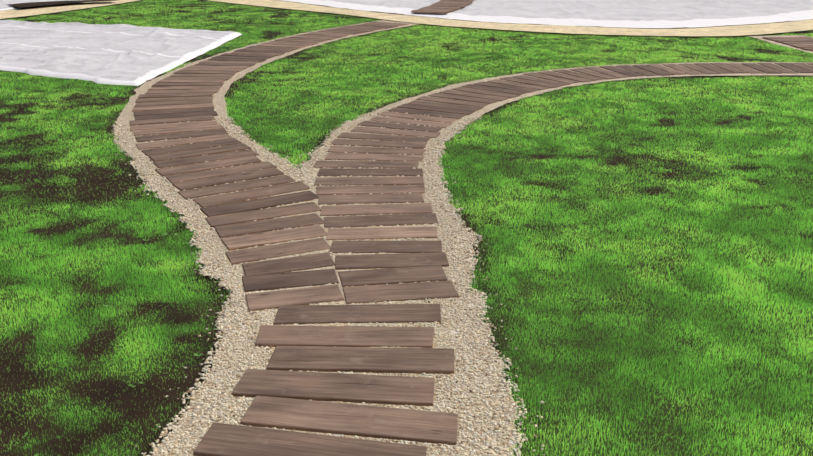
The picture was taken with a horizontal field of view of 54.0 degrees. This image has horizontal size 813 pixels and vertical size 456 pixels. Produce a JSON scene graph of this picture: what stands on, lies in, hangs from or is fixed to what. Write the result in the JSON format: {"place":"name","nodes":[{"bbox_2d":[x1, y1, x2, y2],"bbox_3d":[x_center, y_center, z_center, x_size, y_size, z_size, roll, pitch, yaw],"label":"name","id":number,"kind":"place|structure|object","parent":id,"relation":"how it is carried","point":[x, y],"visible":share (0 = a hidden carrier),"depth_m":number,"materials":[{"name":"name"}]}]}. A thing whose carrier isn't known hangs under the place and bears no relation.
{"place":"outdoors","nodes":[
{"label":"outdoors","id":0,"kind":"place"},
{"bbox_2d":[0,0,812,455],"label":"lawn grass","id":1,"kind":"structure","parent":0,"point":[480,204],"depth_m":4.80,"materials":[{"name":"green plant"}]},
{"bbox_2d":[0,0,138,18],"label":"curb","id":2,"kind":"structure","parent":1,"relation":"on","point":[34,11],"depth_m":17.39,"materials":[{"name":"beige concrete"}]},
{"bbox_2d":[7,0,118,7],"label":"bare soil strip","id":3,"kind":"object","parent":2,"relation":"on","point":[20,5],"visible":1,"depth_m":18.18,"materials":[{"name":"black soil"}]},
{"bbox_2d":[0,20,241,85],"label":"concrete slab","id":4,"kind":"structure","parent":1,"relation":"on","point":[122,54],"depth_m":11.24,"materials":[{"name":"white concrete"}]},
{"bbox_2d":[109,108,544,455],"bbox_3d":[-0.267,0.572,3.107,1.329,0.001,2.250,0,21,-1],"label":"gravel bed","id":5,"kind":"object","parent":1,"relation":"on","point":[230,414],"visible":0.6,"depth_m":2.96,"materials":[{"name":"beige gravel"}]},
{"bbox_2d":[0,92,790,455],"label":"lawn seedlings","id":6,"kind":"object","parent":1,"relation":"on","point":[196,254],"visible":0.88,"depth_m":3.64,"materials":[{"name":"green plant"}]},
{"bbox_2d":[266,62,812,347],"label":"gravel bed","id":7,"kind":"object","parent":1,"relation":"on","point":[485,109],"visible":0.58,"depth_m":6.21,"materials":[{"name":"beige gravel"}]},
{"bbox_2d":[748,35,812,52],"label":"gravel bed","id":8,"kind":"object","parent":1,"relation":"on","point":[770,41],"visible":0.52,"depth_m":12.73,"materials":[{"name":"beige gravel"}]},
{"label":"lawn ground","id":9,"kind":"structure","parent":0,"visible":0},
{"bbox_2d":[0,0,79,10],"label":"fleece","id":10,"kind":"object","parent":9,"relation":"on","point":[4,5],"visible":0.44,"depth_m":18.52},
{"bbox_2d":[115,15,443,325],"bbox_3d":[-0.571,-3.358,13.609,3.668,0.001,21.933,2,21,6],"label":"gravel bed","id":11,"kind":"object","parent":9,"relation":"on","point":[126,116],"visible":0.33,"depth_m":6.94,"materials":[{"name":"beige gravel"}]},
{"bbox_2d":[129,0,812,455],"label":"board walk","id":12,"kind":"structure","parent":11,"relation":"on","point":[173,108],"depth_m":4.35,"materials":[{"name":"brown wood"}]},
{"bbox_2d":[210,0,812,35],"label":"curb","id":13,"kind":"structure","parent":9,"relation":"on","point":[769,28],"depth_m":14.16,"materials":[{"name":"beige concrete"}]},
{"bbox_2d":[281,0,812,27],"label":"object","id":14,"kind":"structure","parent":9,"relation":"on","point":[656,13],"depth_m":16.48,"materials":[{"name":"white concrete"}]}
]}

